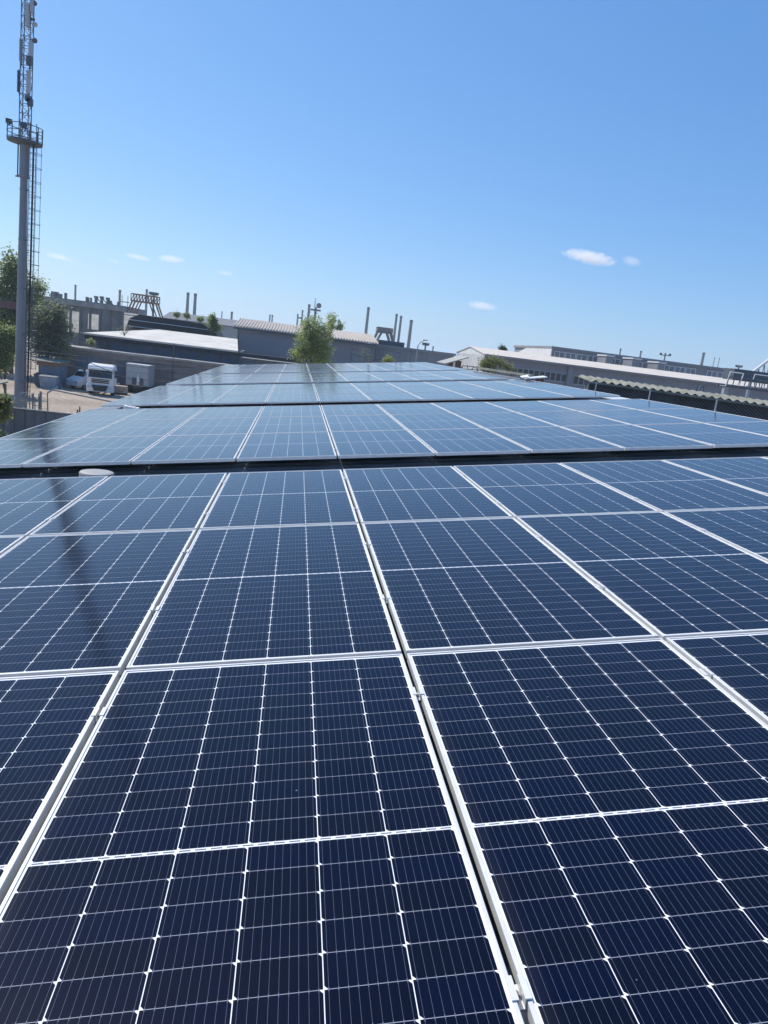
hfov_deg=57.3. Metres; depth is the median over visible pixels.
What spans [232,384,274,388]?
solar panel
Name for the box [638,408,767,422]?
solar panel
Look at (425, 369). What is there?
solar panel
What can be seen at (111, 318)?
ruined frame
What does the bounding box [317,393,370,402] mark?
solar panel
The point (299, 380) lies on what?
solar panel
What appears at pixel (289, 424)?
solar panel
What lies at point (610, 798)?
solar panel
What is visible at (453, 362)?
lean to
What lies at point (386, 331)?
gantry crane
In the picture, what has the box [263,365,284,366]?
solar panel
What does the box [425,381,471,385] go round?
solar panel
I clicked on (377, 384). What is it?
solar panel
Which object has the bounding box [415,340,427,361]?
street lamp
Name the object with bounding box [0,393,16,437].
garden tree
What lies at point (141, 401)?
solar panel
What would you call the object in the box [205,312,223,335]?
conical shrub
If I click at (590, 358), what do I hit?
window
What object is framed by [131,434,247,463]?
solar panel
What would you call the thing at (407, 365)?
solar panel
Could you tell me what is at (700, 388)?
bent pipe
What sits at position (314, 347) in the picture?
young tree
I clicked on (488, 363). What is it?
green hedge
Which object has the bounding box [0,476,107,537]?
solar panel
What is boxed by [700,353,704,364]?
chimney
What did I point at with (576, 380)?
window
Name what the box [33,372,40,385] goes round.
waste container
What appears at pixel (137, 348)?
window
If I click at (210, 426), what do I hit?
solar panel
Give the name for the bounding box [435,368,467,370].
solar panel
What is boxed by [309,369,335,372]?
solar panel
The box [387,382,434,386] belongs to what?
solar panel
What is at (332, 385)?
solar panel
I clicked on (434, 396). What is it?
solar panel
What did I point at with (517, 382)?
solar panel
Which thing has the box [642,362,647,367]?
window
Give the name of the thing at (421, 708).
mounting rail
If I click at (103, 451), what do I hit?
solar panel
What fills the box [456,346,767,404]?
pale shed
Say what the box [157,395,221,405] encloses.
solar panel
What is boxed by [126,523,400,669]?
solar panel
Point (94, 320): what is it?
storage shed
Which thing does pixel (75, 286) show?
chimney
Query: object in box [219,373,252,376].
solar panel
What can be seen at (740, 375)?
crane walkway
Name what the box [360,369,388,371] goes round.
solar panel
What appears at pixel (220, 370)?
solar panel
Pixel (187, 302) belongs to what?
chimney
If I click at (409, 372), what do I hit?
solar panel
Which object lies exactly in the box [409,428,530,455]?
solar panel
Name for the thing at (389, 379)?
solar panel
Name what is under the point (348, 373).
solar panel
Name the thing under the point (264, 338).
grey hall
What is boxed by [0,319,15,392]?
roadside tree
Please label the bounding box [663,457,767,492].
solar panel
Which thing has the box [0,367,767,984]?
factory hall
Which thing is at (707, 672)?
panel clamp
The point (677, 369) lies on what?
window
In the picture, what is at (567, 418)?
solar panel
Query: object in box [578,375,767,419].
corrugated shed
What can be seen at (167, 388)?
solar panel
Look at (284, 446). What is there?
solar panel
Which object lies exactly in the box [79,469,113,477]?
vent cap
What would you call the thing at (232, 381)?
solar panel
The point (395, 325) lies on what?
chimney
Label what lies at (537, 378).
broken vent
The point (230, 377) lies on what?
solar panel
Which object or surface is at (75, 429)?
solar panel
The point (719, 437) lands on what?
solar panel
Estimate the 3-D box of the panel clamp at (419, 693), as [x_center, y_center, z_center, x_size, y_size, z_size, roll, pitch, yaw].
[0.121,0.679,2.553,0.041,0.069,0.054,-2,14,-6]
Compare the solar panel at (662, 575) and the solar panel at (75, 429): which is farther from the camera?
the solar panel at (75, 429)
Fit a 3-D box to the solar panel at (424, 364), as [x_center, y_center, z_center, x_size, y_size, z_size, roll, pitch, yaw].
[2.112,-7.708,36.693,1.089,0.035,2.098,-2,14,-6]
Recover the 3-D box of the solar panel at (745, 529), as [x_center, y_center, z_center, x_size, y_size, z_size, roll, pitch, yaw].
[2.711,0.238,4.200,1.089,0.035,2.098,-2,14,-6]
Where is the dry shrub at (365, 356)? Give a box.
[359,348,372,362]
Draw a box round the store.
[161,312,241,338]
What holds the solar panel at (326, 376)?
on the factory hall
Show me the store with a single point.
(229, 331)
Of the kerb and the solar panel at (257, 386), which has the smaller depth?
the solar panel at (257, 386)
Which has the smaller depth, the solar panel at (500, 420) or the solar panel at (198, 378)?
the solar panel at (500, 420)
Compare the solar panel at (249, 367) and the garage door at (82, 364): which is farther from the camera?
the garage door at (82, 364)
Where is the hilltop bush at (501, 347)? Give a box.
[498,343,507,350]
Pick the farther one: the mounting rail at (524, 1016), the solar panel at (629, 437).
the solar panel at (629, 437)
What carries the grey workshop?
on the ground
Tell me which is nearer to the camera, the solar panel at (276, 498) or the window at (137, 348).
the solar panel at (276, 498)
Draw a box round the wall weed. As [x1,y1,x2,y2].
[86,338,95,346]
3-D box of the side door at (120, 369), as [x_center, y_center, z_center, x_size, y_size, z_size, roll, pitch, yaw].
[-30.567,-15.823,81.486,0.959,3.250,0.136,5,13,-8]
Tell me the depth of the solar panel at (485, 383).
20.26 m
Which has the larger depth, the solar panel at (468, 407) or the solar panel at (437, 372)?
the solar panel at (437, 372)
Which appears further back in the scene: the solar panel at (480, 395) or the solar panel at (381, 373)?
the solar panel at (381, 373)
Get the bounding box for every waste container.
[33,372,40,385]
[39,373,59,388]
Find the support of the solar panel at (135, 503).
on the rail
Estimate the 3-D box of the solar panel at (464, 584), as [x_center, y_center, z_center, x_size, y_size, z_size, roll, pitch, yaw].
[0.509,0.319,3.952,1.089,0.036,2.098,-2,14,-6]
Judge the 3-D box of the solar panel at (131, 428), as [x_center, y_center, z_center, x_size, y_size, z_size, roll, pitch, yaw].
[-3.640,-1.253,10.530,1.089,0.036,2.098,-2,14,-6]
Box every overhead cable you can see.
[22,353,169,381]
[23,333,151,388]
[25,349,199,364]
[25,351,204,368]
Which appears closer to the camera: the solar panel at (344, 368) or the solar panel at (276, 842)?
the solar panel at (276, 842)
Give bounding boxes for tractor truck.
[83,363,120,394]
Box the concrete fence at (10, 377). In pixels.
[0,373,33,381]
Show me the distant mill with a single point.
(108, 301)
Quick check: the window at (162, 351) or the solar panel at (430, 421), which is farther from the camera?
the window at (162, 351)
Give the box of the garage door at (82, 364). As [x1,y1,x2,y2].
[74,354,101,372]
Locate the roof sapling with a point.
(124, 334)
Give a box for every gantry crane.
[121,293,162,317]
[374,327,393,340]
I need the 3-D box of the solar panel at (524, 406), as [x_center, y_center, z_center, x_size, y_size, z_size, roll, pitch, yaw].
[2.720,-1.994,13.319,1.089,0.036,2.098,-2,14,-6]
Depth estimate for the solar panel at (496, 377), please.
23.23 m
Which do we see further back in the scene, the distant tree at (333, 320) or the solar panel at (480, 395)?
the distant tree at (333, 320)
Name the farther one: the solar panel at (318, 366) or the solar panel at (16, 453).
the solar panel at (318, 366)
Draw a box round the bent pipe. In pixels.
[695,385,704,391]
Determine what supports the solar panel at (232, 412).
on the rail
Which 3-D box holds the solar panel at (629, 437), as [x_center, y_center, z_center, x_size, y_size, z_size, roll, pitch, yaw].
[3.217,-0.997,9.228,1.089,0.037,2.098,-2,14,-6]
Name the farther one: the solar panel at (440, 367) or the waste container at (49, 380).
the waste container at (49, 380)
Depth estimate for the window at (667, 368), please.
142.90 m
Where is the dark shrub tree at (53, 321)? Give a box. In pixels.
[27,293,82,366]
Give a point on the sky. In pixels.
(589, 175)
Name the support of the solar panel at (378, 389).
on the factory hall
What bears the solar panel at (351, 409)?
on the rail
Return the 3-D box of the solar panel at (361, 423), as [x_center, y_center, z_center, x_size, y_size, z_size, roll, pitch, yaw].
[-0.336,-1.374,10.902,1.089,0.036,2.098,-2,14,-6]
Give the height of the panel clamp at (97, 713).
0.069 m
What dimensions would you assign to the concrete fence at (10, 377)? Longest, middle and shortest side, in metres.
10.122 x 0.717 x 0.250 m
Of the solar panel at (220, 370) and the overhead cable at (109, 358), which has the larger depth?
the overhead cable at (109, 358)
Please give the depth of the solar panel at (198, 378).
24.39 m
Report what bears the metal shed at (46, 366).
on the ground
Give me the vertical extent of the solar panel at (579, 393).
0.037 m
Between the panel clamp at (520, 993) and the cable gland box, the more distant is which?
the cable gland box
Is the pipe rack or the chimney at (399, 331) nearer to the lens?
the pipe rack
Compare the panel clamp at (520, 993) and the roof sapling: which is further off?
the roof sapling
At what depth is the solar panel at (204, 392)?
17.57 m
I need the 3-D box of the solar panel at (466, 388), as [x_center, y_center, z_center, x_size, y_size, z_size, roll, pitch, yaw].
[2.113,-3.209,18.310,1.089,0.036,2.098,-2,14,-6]
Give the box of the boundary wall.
[0,407,73,435]
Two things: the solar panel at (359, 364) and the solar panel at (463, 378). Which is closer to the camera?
the solar panel at (463, 378)
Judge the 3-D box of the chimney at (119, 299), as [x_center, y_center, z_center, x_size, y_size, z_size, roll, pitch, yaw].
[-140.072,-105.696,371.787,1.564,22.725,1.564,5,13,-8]
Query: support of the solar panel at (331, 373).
on the factory hall
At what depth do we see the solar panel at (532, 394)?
16.08 m
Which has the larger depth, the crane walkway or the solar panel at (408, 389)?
the crane walkway
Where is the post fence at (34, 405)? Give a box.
[19,386,58,410]
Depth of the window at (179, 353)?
85.62 m
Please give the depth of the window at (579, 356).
140.23 m
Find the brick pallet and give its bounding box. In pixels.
[115,385,127,394]
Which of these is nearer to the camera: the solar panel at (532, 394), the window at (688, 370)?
the solar panel at (532, 394)
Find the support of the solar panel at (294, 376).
on the factory hall
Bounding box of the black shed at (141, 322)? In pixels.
[126,314,223,336]
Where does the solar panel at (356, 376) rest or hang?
on the factory hall
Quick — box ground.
[0,338,139,413]
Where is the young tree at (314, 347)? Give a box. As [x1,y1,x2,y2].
[286,312,338,364]
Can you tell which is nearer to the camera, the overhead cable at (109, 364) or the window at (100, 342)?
the overhead cable at (109, 364)
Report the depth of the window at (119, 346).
84.50 m
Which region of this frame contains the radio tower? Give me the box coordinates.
[5,0,42,407]
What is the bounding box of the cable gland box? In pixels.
[123,405,139,408]
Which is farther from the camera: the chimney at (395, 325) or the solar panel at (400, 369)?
the chimney at (395, 325)
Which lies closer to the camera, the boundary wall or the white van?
the boundary wall
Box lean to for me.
[437,356,468,367]
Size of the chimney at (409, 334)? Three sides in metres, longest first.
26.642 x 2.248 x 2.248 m
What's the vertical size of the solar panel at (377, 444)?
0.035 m
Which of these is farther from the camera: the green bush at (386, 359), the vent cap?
the green bush at (386, 359)
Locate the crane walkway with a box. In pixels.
[716,368,767,394]
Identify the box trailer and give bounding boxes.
[126,363,154,391]
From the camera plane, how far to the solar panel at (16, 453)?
8.52 m
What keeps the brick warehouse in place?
on the ground
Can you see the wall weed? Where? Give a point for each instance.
(91, 341)
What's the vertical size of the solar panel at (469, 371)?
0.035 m
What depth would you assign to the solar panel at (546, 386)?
18.64 m
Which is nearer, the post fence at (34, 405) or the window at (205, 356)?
the post fence at (34, 405)
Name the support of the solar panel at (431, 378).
on the factory hall
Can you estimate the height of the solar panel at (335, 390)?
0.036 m
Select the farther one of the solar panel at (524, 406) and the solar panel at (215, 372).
the solar panel at (215, 372)
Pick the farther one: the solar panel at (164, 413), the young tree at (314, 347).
the young tree at (314, 347)
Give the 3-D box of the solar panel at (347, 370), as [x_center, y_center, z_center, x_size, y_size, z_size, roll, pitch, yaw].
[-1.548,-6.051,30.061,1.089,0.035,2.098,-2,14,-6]
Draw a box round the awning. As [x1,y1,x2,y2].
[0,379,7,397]
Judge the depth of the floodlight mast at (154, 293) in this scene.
204.24 m
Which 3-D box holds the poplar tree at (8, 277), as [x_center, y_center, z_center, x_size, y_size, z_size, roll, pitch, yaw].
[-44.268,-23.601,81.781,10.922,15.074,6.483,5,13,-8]
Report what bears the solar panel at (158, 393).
on the factory hall
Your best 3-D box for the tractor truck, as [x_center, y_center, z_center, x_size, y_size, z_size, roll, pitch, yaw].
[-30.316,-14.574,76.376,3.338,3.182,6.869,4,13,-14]
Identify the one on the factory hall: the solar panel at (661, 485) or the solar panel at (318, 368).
the solar panel at (318, 368)
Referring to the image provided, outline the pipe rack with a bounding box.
[350,339,400,362]
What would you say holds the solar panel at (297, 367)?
on the factory hall
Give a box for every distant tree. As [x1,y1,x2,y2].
[325,312,337,329]
[334,319,344,330]
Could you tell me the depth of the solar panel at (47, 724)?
2.25 m
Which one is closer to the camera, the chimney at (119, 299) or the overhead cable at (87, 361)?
the overhead cable at (87, 361)
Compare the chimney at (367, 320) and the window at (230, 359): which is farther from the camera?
the chimney at (367, 320)
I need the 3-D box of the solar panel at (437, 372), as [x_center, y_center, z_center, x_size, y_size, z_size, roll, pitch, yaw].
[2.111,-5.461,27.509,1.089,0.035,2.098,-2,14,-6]
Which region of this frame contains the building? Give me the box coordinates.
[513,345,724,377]
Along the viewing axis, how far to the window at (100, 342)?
84.15 m
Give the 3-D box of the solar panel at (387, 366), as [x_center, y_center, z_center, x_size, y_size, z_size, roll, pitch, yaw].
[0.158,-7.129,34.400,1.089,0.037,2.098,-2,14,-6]
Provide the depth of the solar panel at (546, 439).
8.81 m
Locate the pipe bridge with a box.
[0,300,28,406]
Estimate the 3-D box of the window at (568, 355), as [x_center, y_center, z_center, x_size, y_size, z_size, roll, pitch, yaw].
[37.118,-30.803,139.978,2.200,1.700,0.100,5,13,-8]
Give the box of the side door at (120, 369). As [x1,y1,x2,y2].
[116,361,124,384]
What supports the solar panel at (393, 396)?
on the factory hall
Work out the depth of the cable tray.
25.41 m
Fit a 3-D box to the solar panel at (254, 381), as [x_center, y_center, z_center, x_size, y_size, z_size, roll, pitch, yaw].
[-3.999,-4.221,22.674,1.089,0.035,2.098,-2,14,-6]
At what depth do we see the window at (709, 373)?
144.23 m
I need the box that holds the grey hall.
[233,318,378,363]
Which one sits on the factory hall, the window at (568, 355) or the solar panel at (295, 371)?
the solar panel at (295, 371)
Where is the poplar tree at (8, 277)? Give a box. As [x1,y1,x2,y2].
[0,245,52,373]
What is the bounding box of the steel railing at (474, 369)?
[462,365,488,372]
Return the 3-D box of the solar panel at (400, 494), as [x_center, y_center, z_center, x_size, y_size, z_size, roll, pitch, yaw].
[0.260,-0.179,5.998,1.089,0.037,2.098,-2,14,-6]
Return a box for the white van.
[66,370,86,389]
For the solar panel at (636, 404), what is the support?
on the rail
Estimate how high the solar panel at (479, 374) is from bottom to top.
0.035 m
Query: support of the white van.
on the ground
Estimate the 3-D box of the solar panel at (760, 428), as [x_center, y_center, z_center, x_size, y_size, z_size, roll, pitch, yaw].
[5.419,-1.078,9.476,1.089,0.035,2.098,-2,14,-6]
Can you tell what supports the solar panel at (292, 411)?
on the rail
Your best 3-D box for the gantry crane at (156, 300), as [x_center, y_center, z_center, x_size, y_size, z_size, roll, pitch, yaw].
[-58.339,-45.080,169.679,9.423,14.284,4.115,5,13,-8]
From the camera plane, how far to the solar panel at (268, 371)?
29.48 m
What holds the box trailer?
on the ground
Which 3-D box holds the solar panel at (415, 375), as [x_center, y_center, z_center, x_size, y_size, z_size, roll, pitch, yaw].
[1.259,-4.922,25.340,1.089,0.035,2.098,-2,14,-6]
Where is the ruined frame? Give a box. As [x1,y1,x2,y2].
[35,297,124,355]
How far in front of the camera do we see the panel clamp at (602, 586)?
3.60 m
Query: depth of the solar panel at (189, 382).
22.04 m
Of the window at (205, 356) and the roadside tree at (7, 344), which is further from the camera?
the window at (205, 356)
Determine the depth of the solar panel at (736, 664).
2.77 m
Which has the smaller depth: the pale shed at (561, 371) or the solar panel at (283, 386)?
the solar panel at (283, 386)
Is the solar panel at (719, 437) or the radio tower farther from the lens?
the radio tower
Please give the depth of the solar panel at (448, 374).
25.57 m
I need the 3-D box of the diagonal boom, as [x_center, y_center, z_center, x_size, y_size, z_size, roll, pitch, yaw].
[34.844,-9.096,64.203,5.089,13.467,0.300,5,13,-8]
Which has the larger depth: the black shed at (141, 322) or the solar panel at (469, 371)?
the black shed at (141, 322)
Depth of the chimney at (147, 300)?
371.85 m
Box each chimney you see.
[74,285,76,299]
[118,290,120,305]
[145,289,147,314]
[186,292,189,312]
[193,293,196,314]
[307,304,310,319]
[364,307,369,333]
[393,314,397,341]
[397,316,401,341]
[406,320,412,347]
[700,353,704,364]
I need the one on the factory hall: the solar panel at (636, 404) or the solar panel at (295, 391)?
the solar panel at (295, 391)
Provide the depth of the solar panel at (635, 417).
11.25 m
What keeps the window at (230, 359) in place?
in the brick warehouse
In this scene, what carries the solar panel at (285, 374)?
on the factory hall
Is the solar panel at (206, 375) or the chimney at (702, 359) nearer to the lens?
the solar panel at (206, 375)
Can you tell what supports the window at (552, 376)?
in the pale shed at (561, 371)
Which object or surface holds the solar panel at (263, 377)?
on the factory hall
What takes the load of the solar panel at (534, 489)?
on the rail
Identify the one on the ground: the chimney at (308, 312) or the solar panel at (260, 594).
the chimney at (308, 312)
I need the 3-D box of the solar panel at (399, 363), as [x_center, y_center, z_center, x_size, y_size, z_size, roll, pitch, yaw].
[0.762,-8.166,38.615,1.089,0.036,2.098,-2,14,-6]
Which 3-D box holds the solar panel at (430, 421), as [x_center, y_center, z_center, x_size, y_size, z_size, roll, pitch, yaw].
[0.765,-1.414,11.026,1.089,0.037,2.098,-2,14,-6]
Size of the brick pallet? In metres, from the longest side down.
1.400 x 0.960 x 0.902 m
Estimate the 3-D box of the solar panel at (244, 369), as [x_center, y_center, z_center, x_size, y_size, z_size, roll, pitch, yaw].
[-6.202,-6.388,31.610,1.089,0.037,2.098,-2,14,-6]
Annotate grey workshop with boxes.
[374,340,455,365]
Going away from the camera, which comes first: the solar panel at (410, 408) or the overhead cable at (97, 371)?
the solar panel at (410, 408)
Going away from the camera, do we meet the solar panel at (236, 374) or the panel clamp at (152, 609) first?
the panel clamp at (152, 609)
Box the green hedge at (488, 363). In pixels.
[477,354,515,374]
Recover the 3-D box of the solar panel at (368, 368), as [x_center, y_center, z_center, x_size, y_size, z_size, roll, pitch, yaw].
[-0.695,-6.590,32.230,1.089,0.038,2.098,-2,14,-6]
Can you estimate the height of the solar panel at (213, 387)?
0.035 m
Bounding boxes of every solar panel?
[0,421,117,439]
[0,438,79,467]
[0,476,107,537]
[0,529,195,677]
[0,536,24,555]
[0,654,523,1023]
[0,671,119,904]
[23,436,164,466]
[29,473,226,535]
[51,408,145,421]
[82,419,188,437]
[101,396,173,406]
[123,407,204,419]
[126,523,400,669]
[127,390,186,396]
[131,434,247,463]
[146,385,197,390]
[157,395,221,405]
[166,380,209,384]
[167,417,256,435]
[176,389,229,395]
[180,377,215,379]
[189,374,222,376]
[190,385,236,389]
[191,406,262,418]
[199,371,229,373]
[200,469,358,528]
[203,379,244,383]
[207,369,233,370]
[212,376,248,379]
[212,395,268,404]
[214,367,238,368]
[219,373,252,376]
[224,389,272,395]
[227,370,256,373]
[232,368,259,370]
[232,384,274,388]
[237,367,261,368]
[237,432,336,460]
[240,379,277,383]
[243,364,265,365]
[246,376,279,378]
[250,373,280,375]
[250,416,328,433]
[255,370,282,372]
[258,405,322,417]
[259,368,283,369]
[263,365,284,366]
[266,394,318,403]
[270,388,315,394]
[273,383,313,388]
[277,378,311,382]
[279,375,310,378]
[280,373,309,375]
[282,370,308,372]
[283,368,307,369]
[285,366,306,367]
[307,366,330,367]
[308,368,331,369]
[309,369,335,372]
[310,372,339,375]
[311,375,342,378]
[312,378,347,382]
[313,383,353,387]
[315,387,361,393]
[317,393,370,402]
[321,404,388,416]
[325,415,406,431]
[329,364,350,365]
[330,430,434,458]
[332,367,356,368]
[334,369,362,371]
[338,372,367,374]
[341,374,373,377]
[343,466,512,526]
[345,377,382,381]
[349,364,370,365]
[351,382,395,387]
[355,367,382,368]
[356,387,405,392]
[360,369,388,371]
[362,517,658,657]
[363,392,421,401]
[366,372,397,373]
[370,374,406,376]
[374,365,400,366]
[377,377,417,381]
[377,403,450,414]
[380,367,404,368]
[386,368,415,370]
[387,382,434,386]
[389,362,409,363]
[390,413,482,430]
[395,371,428,373]
[397,365,419,366]
[398,386,449,392]
[401,374,436,376]
[405,366,429,367]
[407,638,767,1023]
[409,368,441,370]
[409,391,472,400]
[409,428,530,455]
[410,376,451,380]
[414,363,437,364]
[421,371,454,372]
[425,366,455,367]
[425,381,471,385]
[429,373,468,375]
[432,402,512,413]
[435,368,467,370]
[438,385,495,390]
[440,376,485,379]
[450,370,484,372]
[453,391,522,399]
[453,463,657,518]
[454,412,555,427]
[460,373,496,375]
[460,381,513,384]
[474,375,519,379]
[476,385,537,390]
[485,426,623,452]
[487,401,575,411]
[496,380,549,384]
[498,390,571,398]
[516,511,767,640]
[517,411,630,426]
[519,384,578,389]
[540,400,635,410]
[544,389,619,397]
[560,425,713,450]
[560,460,767,511]
[580,410,700,424]
[593,399,691,409]
[635,423,767,447]
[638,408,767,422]
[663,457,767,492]
[663,507,767,561]
[666,632,767,724]
[705,421,767,435]
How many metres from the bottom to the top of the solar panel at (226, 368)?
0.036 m
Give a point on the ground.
(63, 402)
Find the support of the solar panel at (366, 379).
on the factory hall
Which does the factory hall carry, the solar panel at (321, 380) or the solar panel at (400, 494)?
the solar panel at (321, 380)
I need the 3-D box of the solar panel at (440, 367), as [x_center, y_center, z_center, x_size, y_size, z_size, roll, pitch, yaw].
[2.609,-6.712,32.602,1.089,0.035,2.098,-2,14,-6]
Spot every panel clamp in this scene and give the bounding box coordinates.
[91,707,107,722]
[149,606,159,614]
[381,594,389,602]
[411,686,423,700]
[504,974,532,1010]
[594,584,605,590]
[697,668,714,678]
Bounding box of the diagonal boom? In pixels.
[744,359,767,402]
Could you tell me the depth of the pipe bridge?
54.88 m
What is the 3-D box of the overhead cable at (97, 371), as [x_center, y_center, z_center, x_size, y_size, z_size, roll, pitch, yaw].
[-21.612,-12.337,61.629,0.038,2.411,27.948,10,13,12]
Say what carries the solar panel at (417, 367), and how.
on the factory hall
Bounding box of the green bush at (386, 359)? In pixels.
[380,354,395,362]
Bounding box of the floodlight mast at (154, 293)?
[149,292,158,315]
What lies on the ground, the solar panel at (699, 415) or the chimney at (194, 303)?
the chimney at (194, 303)
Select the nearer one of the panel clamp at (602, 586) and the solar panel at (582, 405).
the panel clamp at (602, 586)
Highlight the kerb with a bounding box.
[43,387,114,401]
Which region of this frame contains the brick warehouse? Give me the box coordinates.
[63,330,299,391]
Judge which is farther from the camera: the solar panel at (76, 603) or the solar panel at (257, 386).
the solar panel at (257, 386)
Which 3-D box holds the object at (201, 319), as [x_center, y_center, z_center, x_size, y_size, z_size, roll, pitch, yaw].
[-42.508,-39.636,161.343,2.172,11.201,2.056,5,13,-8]
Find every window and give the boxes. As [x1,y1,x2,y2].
[98,340,102,348]
[110,341,130,351]
[133,344,153,354]
[154,346,172,356]
[175,349,198,359]
[201,352,219,361]
[222,354,236,363]
[511,367,566,382]
[554,351,564,357]
[565,352,575,358]
[572,375,628,386]
[576,354,587,360]
[587,355,597,361]
[613,358,620,364]
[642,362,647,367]
[664,365,674,371]
[674,366,684,372]
[685,368,695,373]
[706,370,716,376]
[717,372,723,377]
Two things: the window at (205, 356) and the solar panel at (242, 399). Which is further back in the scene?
the window at (205, 356)
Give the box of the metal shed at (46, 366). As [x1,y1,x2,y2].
[29,356,70,387]
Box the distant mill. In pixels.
[33,291,146,320]
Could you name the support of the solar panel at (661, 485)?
on the rail
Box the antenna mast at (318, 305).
[310,298,320,322]
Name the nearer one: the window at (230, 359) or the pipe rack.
the window at (230, 359)
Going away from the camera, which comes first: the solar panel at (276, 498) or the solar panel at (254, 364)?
the solar panel at (276, 498)
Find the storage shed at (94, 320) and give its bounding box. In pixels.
[66,310,156,332]
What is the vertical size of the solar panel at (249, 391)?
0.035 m
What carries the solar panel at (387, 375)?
on the factory hall
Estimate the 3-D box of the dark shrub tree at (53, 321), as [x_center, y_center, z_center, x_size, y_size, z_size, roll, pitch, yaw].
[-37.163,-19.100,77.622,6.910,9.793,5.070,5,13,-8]
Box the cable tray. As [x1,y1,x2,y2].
[473,366,533,379]
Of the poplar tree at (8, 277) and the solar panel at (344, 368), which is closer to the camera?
the solar panel at (344, 368)
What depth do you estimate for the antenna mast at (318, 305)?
247.81 m
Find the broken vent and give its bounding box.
[520,375,547,381]
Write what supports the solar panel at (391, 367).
on the factory hall
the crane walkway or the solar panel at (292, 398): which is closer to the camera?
the solar panel at (292, 398)
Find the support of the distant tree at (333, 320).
on the ground
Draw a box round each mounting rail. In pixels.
[88,701,424,738]
[520,1010,528,1023]
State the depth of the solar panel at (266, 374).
26.85 m
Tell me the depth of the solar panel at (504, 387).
18.45 m
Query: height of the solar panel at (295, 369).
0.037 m
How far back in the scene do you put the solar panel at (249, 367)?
34.05 m
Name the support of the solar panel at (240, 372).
on the factory hall
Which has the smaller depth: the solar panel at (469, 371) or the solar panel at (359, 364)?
the solar panel at (469, 371)
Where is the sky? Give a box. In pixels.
[0,0,767,372]
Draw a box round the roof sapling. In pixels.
[117,325,130,335]
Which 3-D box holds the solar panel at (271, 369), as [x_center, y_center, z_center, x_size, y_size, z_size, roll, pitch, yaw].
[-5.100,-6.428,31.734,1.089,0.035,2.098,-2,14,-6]
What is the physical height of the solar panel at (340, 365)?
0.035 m
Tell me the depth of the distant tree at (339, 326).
144.71 m
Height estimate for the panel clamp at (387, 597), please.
0.069 m

